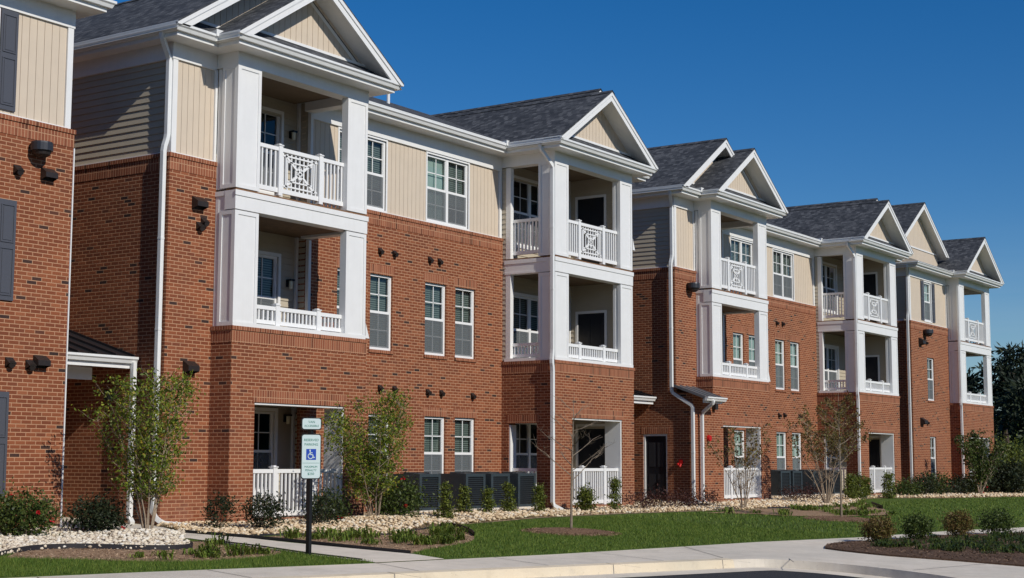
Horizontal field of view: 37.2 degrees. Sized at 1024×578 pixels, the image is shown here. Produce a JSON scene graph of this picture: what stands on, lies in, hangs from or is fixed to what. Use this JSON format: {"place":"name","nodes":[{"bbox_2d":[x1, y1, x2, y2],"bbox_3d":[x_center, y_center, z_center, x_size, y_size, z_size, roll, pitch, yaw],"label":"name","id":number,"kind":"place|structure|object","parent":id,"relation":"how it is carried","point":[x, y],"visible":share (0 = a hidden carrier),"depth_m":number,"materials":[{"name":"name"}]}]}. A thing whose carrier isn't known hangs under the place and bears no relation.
{"place":"outdoors","nodes":[
{"label":"outdoors","id":0,"kind":"place"},
{"bbox_2d":[62,517,442,561],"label":"walkway","id":1,"kind":"structure","parent":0,"point":[377,556],"depth_m":23.43,"materials":[{"name":"concrete"}]},
{"bbox_2d":[0,497,1023,577],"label":"lawn","id":2,"kind":"structure","parent":0,"point":[875,500],"depth_m":32.62,"materials":[{"name":"green plant"}]},
{"bbox_2d":[8,540,280,561],"bbox_3d":[-5.174,3.773,21.772,2.675,0.110,4.305,-4,-8,34],"label":"soil bed","id":3,"kind":"object","parent":2,"relation":"on","point":[96,554],"visible":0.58,"depth_m":21.34,"materials":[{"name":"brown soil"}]},
{"bbox_2d":[127,532,276,559],"bbox_3d":[-4.243,3.719,22.047,1.564,0.247,3.274,-1,-7,11],"label":"ground cover","id":4,"kind":"object","parent":3,"relation":"on","point":[210,550],"visible":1,"depth_m":21.66,"materials":[{"name":"green plant"}]},
{"bbox_2d":[185,530,410,553],"bbox_3d":[-3.519,4.079,24.575,4.752,0.270,0.126,-4,-8,32],"label":"bed edging","id":5,"kind":"object","parent":2,"relation":"on","point":[316,543],"visible":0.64,"depth_m":24.48,"materials":[{"name":"black"}]},
{"bbox_2d":[300,416,321,554],"bbox_3d":[-2.976,2.946,22.404,0.305,2.140,0.093,3,-7,-24],"label":"parking sign","id":6,"kind":"object","parent":2,"relation":"on","point":[310,469],"visible":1,"depth_m":22.41,"materials":[{"name":"white metal"}]},
{"bbox_2d":[267,529,473,552],"bbox_3d":[-1.433,4.351,26.623,3.580,0.146,5.710,-4,-8,34],"label":"soil bed","id":7,"kind":"object","parent":2,"relation":"on","point":[391,546],"visible":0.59,"depth_m":25.05,"materials":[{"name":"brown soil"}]},
{"bbox_2d":[279,521,468,544],"bbox_3d":[-1.759,4.187,26.191,2.810,0.292,4.401,-4,-8,34],"label":"ground cover","id":8,"kind":"object","parent":7,"relation":"on","point":[444,532],"visible":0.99,"depth_m":25.48,"materials":[{"name":"green plant"}]},
{"bbox_2d":[0,0,1003,527],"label":"apartment building","id":9,"kind":"structure","parent":2,"relation":"on","point":[270,222],"depth_m":35.20,"materials":[{"name":"brick"}]},
{"bbox_2d":[0,391,8,497],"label":"shutter","id":10,"kind":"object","parent":9,"relation":"in","point":[4,396],"depth_m":24.51,"materials":[{"name":"grey plastic"}]},
{"bbox_2d":[0,198,16,300],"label":"shutter","id":11,"kind":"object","parent":9,"relation":"in","point":[8,208],"depth_m":24.79,"materials":[{"name":"grey plastic"}]},
{"bbox_2d":[0,7,18,111],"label":"shutter","id":12,"kind":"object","parent":9,"relation":"in","point":[9,20],"depth_m":25.11,"materials":[{"name":"grey plastic"}]},
{"bbox_2d":[253,407,277,494],"bbox_3d":[-5.553,3.305,31.066,0.412,2.340,2.340,-4,-8,34],"label":"door","id":13,"kind":"structure","parent":9,"relation":"in","point":[265,423],"depth_m":31.67,"materials":[{"name":"white plastic"}]},
{"bbox_2d":[257,250,280,324],"bbox_3d":[-5.524,0.134,31.414,0.362,2.460,2.340,-4,-8,34],"label":"door","id":14,"kind":"structure","parent":9,"relation":"in","point":[269,268],"depth_m":31.96,"materials":[{"name":"white plastic"}]},
{"bbox_2d":[259,106,283,196],"bbox_3d":[-5.536,-2.919,31.776,0.412,2.430,2.340,-4,-8,34],"label":"door","id":15,"kind":"structure","parent":9,"relation":"in","point":[272,126],"depth_m":32.42,"materials":[{"name":"white plastic"}]},
{"bbox_2d":[337,126,387,212],"bbox_3d":[-3.490,-2.650,34.350,0.352,2.310,2.340,-4,-8,34],"label":"window","id":16,"kind":"structure","parent":9,"relation":"in","point":[376,163],"depth_m":34.76,"materials":[{"name":"white plastic"}]},
{"bbox_2d":[369,273,390,350],"bbox_3d":[-3.120,0.536,34.524,0.300,2.400,1.490,-4,-8,34],"label":"window","id":17,"kind":"structure","parent":9,"relation":"in","point":[380,320],"depth_m":34.53,"materials":[{"name":"white plastic"}]},
{"bbox_2d":[424,416,443,473],"bbox_3d":[-1.899,3.860,35.799,0.110,1.720,0.820,-4,-8,34],"label":"window","id":18,"kind":"structure","parent":9,"relation":"in","point":[433,459],"depth_m":35.90,"materials":[{"name":"white plastic"}]},
{"bbox_2d":[425,282,444,355],"bbox_3d":[-1.974,0.731,36.201,0.300,2.400,1.530,-4,-8,34],"label":"window","id":19,"kind":"structure","parent":9,"relation":"in","point":[434,326],"depth_m":36.22,"materials":[{"name":"white plastic"}]},
{"bbox_2d":[425,151,469,230],"bbox_3d":[-1.686,-2.344,36.993,0.352,2.310,2.370,-4,-8,34],"label":"window","id":20,"kind":"structure","parent":9,"relation":"in","point":[447,199],"depth_m":36.97,"materials":[{"name":"white plastic"}]},
{"bbox_2d":[455,417,472,471],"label":"window","id":21,"kind":"structure","parent":9,"relation":"in","point":[463,458],"depth_m":36.89,"materials":[{"name":"white plastic"}]},
{"bbox_2d":[455,287,473,358],"bbox_3d":[-1.303,0.845,37.184,0.300,2.400,1.520,-4,-8,34],"label":"window","id":22,"kind":"structure","parent":9,"relation":"in","point":[463,329],"depth_m":37.19,"materials":[{"name":"white plastic"}]},
{"bbox_2d":[513,292,537,357],"bbox_3d":[0.358,1.115,39.867,0.362,2.460,2.390,-4,-8,34],"label":"window","id":23,"kind":"structure","parent":9,"relation":"in","point":[525,306],"depth_m":39.76,"materials":[{"name":"white plastic"}]},
{"bbox_2d":[514,175,537,249],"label":"window","id":24,"kind":"structure","parent":9,"relation":"in","point":[525,195],"depth_m":40.27,"materials":[{"name":"white plastic"}]},
{"bbox_2d":[515,423,536,486],"bbox_3d":[0.329,4.286,39.520,0.412,2.340,2.390,-4,-8,34],"label":"window","id":25,"kind":"structure","parent":9,"relation":"in","point":[526,451],"depth_m":39.59,"materials":[{"name":"black glass"}]},
{"bbox_2d":[576,424,604,486],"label":"door","id":26,"kind":"structure","parent":9,"relation":"in","point":[584,454],"depth_m":40.59,"materials":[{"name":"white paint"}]},
{"bbox_2d":[575,194,606,265],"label":"door","id":27,"kind":"structure","parent":9,"relation":"in","point":[591,209],"depth_m":41.25,"materials":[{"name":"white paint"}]},
{"bbox_2d":[575,310,606,360],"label":"door","id":28,"kind":"structure","parent":9,"relation":"in","point":[590,326],"depth_m":40.92,"materials":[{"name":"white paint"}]},
{"bbox_2d":[643,434,667,499],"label":"door","id":29,"kind":"structure","parent":9,"relation":"in","point":[654,445],"depth_m":43.83,"materials":[{"name":"black paint"}]},
{"bbox_2d":[733,332,742,376],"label":"window","id":30,"kind":"structure","parent":9,"relation":"in","point":[736,360],"depth_m":49.78,"materials":[{"name":"white plastic"}]},
{"bbox_2d":[730,236,752,288],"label":"window","id":31,"kind":"structure","parent":9,"relation":"in","point":[739,249],"depth_m":50.38,"materials":[{"name":"white plastic"}]},
{"bbox_2d":[775,339,783,389],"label":"window","id":32,"kind":"structure","parent":9,"relation":"in","point":[779,362],"depth_m":52.40,"materials":[{"name":"white plastic"}]},
{"bbox_2d":[776,432,785,469],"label":"window","id":33,"kind":"structure","parent":9,"relation":"in","point":[781,460],"depth_m":52.06,"materials":[{"name":"white glass"}]},
{"bbox_2d":[772,248,794,300],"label":"window","id":34,"kind":"structure","parent":9,"relation":"in","point":[783,284],"depth_m":53.08,"materials":[{"name":"white plastic"}]},
{"bbox_2d":[790,342,798,390],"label":"window","id":35,"kind":"structure","parent":9,"relation":"in","point":[794,369],"depth_m":53.42,"materials":[{"name":"white plastic"}]},
{"bbox_2d":[792,432,800,470],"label":"window","id":36,"kind":"structure","parent":9,"relation":"in","point":[796,466],"depth_m":53.12,"materials":[{"name":"white plastic"}]},
{"bbox_2d":[822,261,837,314],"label":"window","id":37,"kind":"structure","parent":9,"relation":"in","point":[826,269],"depth_m":56.95,"materials":[{"name":"white plastic"}]},
{"bbox_2d":[824,344,839,390],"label":"window","id":38,"kind":"structure","parent":9,"relation":"in","point":[830,374],"depth_m":56.65,"materials":[{"name":"white plastic"}]},
{"bbox_2d":[863,272,877,322],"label":"door","id":39,"kind":"structure","parent":9,"relation":"in","point":[870,279],"depth_m":57.65,"materials":[{"name":"black paint"}]},
{"bbox_2d":[865,355,879,391],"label":"door","id":40,"kind":"structure","parent":9,"relation":"in","point":[872,362],"depth_m":57.30,"materials":[{"name":"black paint"}]},
{"bbox_2d":[869,436,881,466],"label":"door","id":41,"kind":"structure","parent":9,"relation":"in","point":[875,444],"depth_m":56.94,"materials":[{"name":"black paint"}]},
{"bbox_2d":[920,280,935,322],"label":"window","id":42,"kind":"structure","parent":9,"relation":"in","point":[927,304],"depth_m":62.38,"materials":[{"name":"white plastic"}]},
{"bbox_2d":[927,358,933,400],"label":"window","id":43,"kind":"structure","parent":9,"relation":"in","point":[930,380],"depth_m":61.99,"materials":[{"name":"white glass"}]},
{"bbox_2d":[62,496,1016,534],"bbox_3d":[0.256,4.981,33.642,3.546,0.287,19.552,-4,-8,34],"label":"river stones","id":44,"kind":"object","parent":2,"relation":"on","point":[390,521],"visible":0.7,"depth_m":29.19,"materials":[{"name":"beige gravel"}]},
{"bbox_2d":[196,490,243,527],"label":"shrub","id":45,"kind":"object","parent":44,"relation":"on","point":[227,506],"visible":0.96,"depth_m":26.60,"materials":[{"name":"green plant"}]},
{"bbox_2d":[235,490,297,529],"bbox_3d":[-4.318,3.914,26.792,1.096,0.763,0.988,1,-7,-5],"label":"shrub","id":46,"kind":"object","parent":44,"relation":"on","point":[270,508],"visible":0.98,"depth_m":26.71,"materials":[{"name":"green plant"}]},
{"bbox_2d":[299,488,351,524],"bbox_3d":[-3.492,4.057,28.434,0.999,0.838,0.930,0,-7,0],"label":"shrub","id":47,"kind":"object","parent":44,"relation":"on","point":[320,501],"visible":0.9,"depth_m":28.35,"materials":[{"name":"green plant"}]},
{"bbox_2d":[319,383,417,523],"bbox_3d":[-2.829,3.234,29.645,1.877,2.779,2.505,0,-7,1],"label":"crape myrtle","id":48,"kind":"object","parent":44,"relation":"on","point":[375,467],"visible":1,"depth_m":29.42,"materials":[{"name":"green plant"}]},
{"bbox_2d":[355,471,437,519],"bbox_3d":[-2.283,4.109,30.379,1.586,1.177,1.767,-4,-8,34],"label":"rose bush","id":49,"kind":"object","parent":44,"relation":"on","point":[404,506],"visible":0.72,"depth_m":30.14,"materials":[{"name":"green plant"}]},
{"bbox_2d":[392,472,440,511],"bbox_3d":[-2.113,4.513,33.643,0.930,0.928,0.930,-4,-8,34],"label":"air conditioner","id":50,"kind":"object","parent":44,"relation":"on","point":[431,483],"visible":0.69,"depth_m":33.43,"materials":[{"name":"black metal"}]},
{"bbox_2d":[432,479,456,518],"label":"evergreen shrub","id":51,"kind":"object","parent":44,"relation":"on","point":[445,507],"visible":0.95,"depth_m":31.05,"materials":[{"name":"green plant"}]},
{"bbox_2d":[441,472,485,509],"bbox_3d":[-1.147,4.678,35.057,0.930,0.928,0.930,-4,-8,34],"label":"air conditioner","id":52,"kind":"object","parent":44,"relation":"on","point":[474,482],"visible":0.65,"depth_m":34.80,"materials":[{"name":"black metal"}]},
{"bbox_2d":[455,484,475,515],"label":"evergreen shrub","id":53,"kind":"object","parent":44,"relation":"on","point":[465,500],"visible":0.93,"depth_m":32.38,"materials":[{"name":"green plant"}]},
{"bbox_2d":[477,485,499,512],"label":"evergreen shrub","id":54,"kind":"object","parent":44,"relation":"on","point":[487,504],"visible":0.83,"depth_m":32.99,"materials":[{"name":"green plant"}]},
{"bbox_2d":[475,472,509,509],"bbox_3d":[-0.586,4.773,35.879,0.930,0.928,0.930,-4,-8,34],"label":"air conditioner","id":55,"kind":"object","parent":44,"relation":"on","point":[495,480],"visible":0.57,"depth_m":35.62,"materials":[{"name":"black metal"}]},
{"bbox_2d":[496,480,519,511],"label":"evergreen shrub","id":56,"kind":"object","parent":44,"relation":"on","point":[509,492],"visible":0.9,"depth_m":34.09,"materials":[{"name":"green plant"}]},
{"bbox_2d":[502,472,535,508],"bbox_3d":[0.043,4.880,36.800,0.930,0.928,0.930,-4,-8,34],"label":"air conditioner","id":57,"kind":"object","parent":44,"relation":"on","point":[523,483],"visible":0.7,"depth_m":36.51,"materials":[{"name":"black metal"}]},
{"bbox_2d":[530,482,547,510],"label":"evergreen shrub","id":58,"kind":"object","parent":44,"relation":"on","point":[539,495],"visible":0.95,"depth_m":35.37,"materials":[{"name":"green plant"}]},
{"bbox_2d":[573,482,600,510],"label":"evergreen shrub","id":59,"kind":"object","parent":44,"relation":"on","point":[584,498],"visible":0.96,"depth_m":36.76,"materials":[{"name":"green plant"}]},
{"bbox_2d":[604,476,622,509],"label":"evergreen shrub","id":60,"kind":"object","parent":44,"relation":"on","point":[615,486],"visible":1,"depth_m":37.66,"materials":[{"name":"green plant"}]},
{"bbox_2d":[621,485,662,508],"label":"barberry shrub","id":61,"kind":"object","parent":44,"relation":"on","point":[645,502],"visible":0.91,"depth_m":38.78,"materials":[{"name":"red plant"}]},
{"bbox_2d":[639,483,682,507],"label":"barberry shrub","id":62,"kind":"object","parent":44,"relation":"on","point":[666,495],"visible":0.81,"depth_m":39.95,"materials":[{"name":"red plant"}]},
{"bbox_2d":[666,485,706,506],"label":"barberry shrub","id":63,"kind":"object","parent":44,"relation":"on","point":[688,501],"visible":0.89,"depth_m":40.58,"materials":[{"name":"red plant"}]},
{"bbox_2d":[705,422,773,508],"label":"crape myrtle","id":64,"kind":"object","parent":44,"relation":"on","point":[747,458],"visible":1,"depth_m":41.09,"materials":[{"name":"green plant"}]},
{"bbox_2d":[771,470,792,496],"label":"air conditioner","id":65,"kind":"object","parent":44,"relation":"on","point":[780,478],"visible":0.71,"depth_m":49.51,"materials":[{"name":"black metal"}]},
{"bbox_2d":[784,470,805,495],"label":"air conditioner","id":66,"kind":"object","parent":44,"relation":"on","point":[796,477],"visible":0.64,"depth_m":50.44,"materials":[{"name":"black metal"}]},
{"bbox_2d":[798,469,825,494],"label":"air conditioner","id":67,"kind":"object","parent":44,"relation":"on","point":[806,479],"visible":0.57,"depth_m":51.71,"materials":[{"name":"black metal"}]},
{"bbox_2d":[783,394,864,502],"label":"crape myrtle","id":68,"kind":"object","parent":44,"relation":"on","point":[817,457],"visible":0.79,"depth_m":45.72,"materials":[{"name":"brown plant"}]},
{"bbox_2d":[819,469,841,495],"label":"air conditioner","id":69,"kind":"object","parent":44,"relation":"on","point":[836,490],"visible":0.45,"depth_m":52.90,"materials":[{"name":"black metal"}]},
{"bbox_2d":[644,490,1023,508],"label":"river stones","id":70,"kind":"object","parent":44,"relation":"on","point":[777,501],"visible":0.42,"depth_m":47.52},
{"bbox_2d":[842,471,860,499],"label":"evergreen shrub","id":71,"kind":"object","parent":44,"relation":"on","point":[849,490],"visible":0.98,"depth_m":49.44,"materials":[{"name":"green plant"}]},
{"bbox_2d":[880,471,896,497],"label":"evergreen shrub","id":72,"kind":"object","parent":44,"relation":"on","point":[887,477],"visible":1,"depth_m":53.08,"materials":[{"name":"green plant"}]},
{"bbox_2d":[881,476,925,495],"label":"shrub","id":73,"kind":"object","parent":44,"relation":"on","point":[903,489],"visible":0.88,"depth_m":55.16,"materials":[{"name":"green plant"}]},
{"bbox_2d":[903,469,950,494],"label":"shrub","id":74,"kind":"object","parent":44,"relation":"on","point":[931,485],"visible":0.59,"depth_m":56.54,"materials":[{"name":"green plant"}]},
{"bbox_2d":[929,473,979,494],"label":"shrub","id":75,"kind":"object","parent":44,"relation":"on","point":[958,485],"visible":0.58,"depth_m":59.08,"materials":[{"name":"green plant"}]},
{"bbox_2d":[952,428,1011,493],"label":"crape myrtle","id":76,"kind":"object","parent":44,"relation":"on","point":[978,465],"visible":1,"depth_m":59.58,"materials":[{"name":"green plant"}]},
{"bbox_2d":[969,430,1023,486],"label":"shrub","id":77,"kind":"object","parent":44,"relation":"on","point":[1011,453],"visible":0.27,"depth_m":65.05,"materials":[{"name":"green plant"}]},
{"bbox_2d":[977,454,1023,492],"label":"shrub","id":78,"kind":"object","parent":44,"relation":"on","point":[1012,474],"visible":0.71,"depth_m":61.92,"materials":[{"name":"green plant"}]},
{"bbox_2d":[524,527,614,535],"bbox_3d":[1.151,4.680,29.420,1.939,0.130,1.889,-4,-8,34],"label":"mulch ring","id":79,"kind":"object","parent":2,"relation":"on","point":[570,530],"visible":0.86,"depth_m":29.01,"materials":[{"name":"brown soil"}]},
{"bbox_2d":[533,394,609,527],"bbox_3d":[1.181,3.401,29.632,1.627,2.751,1.557,0,-7,1],"label":"sapling","id":80,"kind":"object","parent":79,"relation":"on","point":[571,494],"visible":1,"depth_m":29.54,"materials":[{"name":"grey plant"}]},
{"bbox_2d":[710,503,888,515],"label":"soil bed","id":81,"kind":"object","parent":2,"relation":"on","point":[819,512],"visible":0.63,"depth_m":40.34,"materials":[{"name":"brown soil"}]},
{"bbox_2d":[719,499,899,515],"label":"ground cover","id":82,"kind":"object","parent":81,"relation":"on","point":[862,509],"visible":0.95,"depth_m":41.21,"materials":[{"name":"green plant"}]},
{"bbox_2d":[805,516,868,522],"bbox_3d":[8.207,5.694,37.730,1.880,0.128,1.932,-4,-8,34],"label":"mulch ring","id":83,"kind":"object","parent":2,"relation":"on","point":[837,518],"visible":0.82,"depth_m":37.30,"materials":[{"name":"brown soil"}]},
{"bbox_2d":[806,390,872,516],"bbox_3d":[8.295,4.159,37.918,1.598,3.251,1.451,-4,-8,34],"label":"sapling","id":84,"kind":"object","parent":83,"relation":"on","point":[838,415],"visible":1,"depth_m":37.88,"materials":[{"name":"brown plant"}]},
{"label":"gravel bed","id":85,"kind":"structure","parent":2,"relation":"on","visible":0},
{"bbox_2d":[0,477,68,536],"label":"rose bush","id":86,"kind":"object","parent":85,"relation":"on","point":[10,511],"visible":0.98,"depth_m":23.27,"materials":[{"name":"green plant"}]},
{"bbox_2d":[0,526,189,554],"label":"river stones","id":87,"kind":"object","parent":85,"relation":"on","point":[143,536],"visible":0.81,"depth_m":23.12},
{"bbox_2d":[0,540,192,555],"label":"bed edging","id":88,"kind":"object","parent":85,"relation":"on","point":[103,546],"visible":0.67,"depth_m":22.12,"materials":[{"name":"black"}]},
{"bbox_2d":[60,489,136,532],"bbox_3d":[-6.655,3.608,24.471,1.207,0.783,1.136,2,-7,-19],"label":"rose bush","id":89,"kind":"object","parent":85,"relation":"on","point":[98,513],"visible":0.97,"depth_m":24.31,"materials":[{"name":"green plant"}]},
{"bbox_2d":[71,364,205,528],"bbox_3d":[-6.122,2.675,24.870,2.205,2.802,1.947,-4,-8,34],"label":"crape myrtle","id":90,"kind":"object","parent":85,"relation":"on","point":[151,466],"visible":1,"depth_m":24.47,"materials":[{"name":"green plant"}]},
{"bbox_2d":[18,527,1023,577],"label":"sidewalk","id":91,"kind":"structure","parent":0,"point":[814,549],"depth_m":23.96,"materials":[{"name":"concrete"}]},
{"bbox_2d":[113,0,1023,409],"label":"sky","id":92,"kind":"structure","parent":0,"point":[898,102],"materials":[{"name":"blue"}]},
{"bbox_2d":[624,570,859,577],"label":"asphalt street","id":93,"kind":"structure","parent":0,"point":[768,574],"depth_m":23.49,"materials":[{"name":"grey asphalt"}]},
{"bbox_2d":[825,532,1023,566],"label":"mulch bed","id":94,"kind":"object","parent":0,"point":[1011,562],"visible":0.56,"depth_m":27.03,"materials":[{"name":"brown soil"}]},
{"bbox_2d":[854,511,898,540],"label":"shrub","id":95,"kind":"object","parent":94,"relation":"on","point":[884,528],"visible":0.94,"depth_m":29.58,"materials":[{"name":"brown plant"}]},
{"bbox_2d":[895,511,936,539],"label":"shrub","id":96,"kind":"object","parent":94,"relation":"on","point":[918,527],"visible":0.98,"depth_m":30.81,"materials":[{"name":"green plant"}]},
{"bbox_2d":[870,530,1023,553],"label":"ground cover","id":97,"kind":"object","parent":94,"relation":"on","point":[955,543],"visible":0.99,"depth_m":28.98,"materials":[{"name":"green plant"}]},
{"bbox_2d":[937,507,977,535],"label":"shrub","id":98,"kind":"object","parent":94,"relation":"on","point":[964,520],"visible":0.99,"depth_m":32.46,"materials":[{"name":"brown plant"}]},
{"bbox_2d":[975,505,1019,533],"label":"shrub","id":99,"kind":"object","parent":94,"relation":"on","point":[990,522],"visible":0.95,"depth_m":33.56,"materials":[{"name":"green plant"}]},
{"bbox_3d":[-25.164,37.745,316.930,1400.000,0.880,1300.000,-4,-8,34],"label":"ground","id":100,"kind":"structure","parent":0,"visible":0},
{"bbox_2d":[257,557,966,577],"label":"curb","id":101,"kind":"structure","parent":100,"relation":"on","point":[653,568],"depth_m":23.18,"materials":[{"name":"concrete"}]},
{"bbox_2d":[966,367,1009,427],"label":"pine tree","id":102,"kind":"object","parent":100,"relation":"on","point":[969,380],"visible":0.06,"depth_m":87.02,"materials":[{"name":"green plant"}]},
{"bbox_2d":[969,339,1023,444],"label":"pine tree","id":103,"kind":"object","parent":100,"relation":"on","point":[1002,369],"visible":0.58,"depth_m":86.78,"materials":[{"name":"green plant"}]},
{"bbox_2d":[993,378,1023,445],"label":"pine tree","id":104,"kind":"object","parent":100,"relation":"on","point":[1016,394],"visible":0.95,"depth_m":82.10,"materials":[{"name":"green plant"}]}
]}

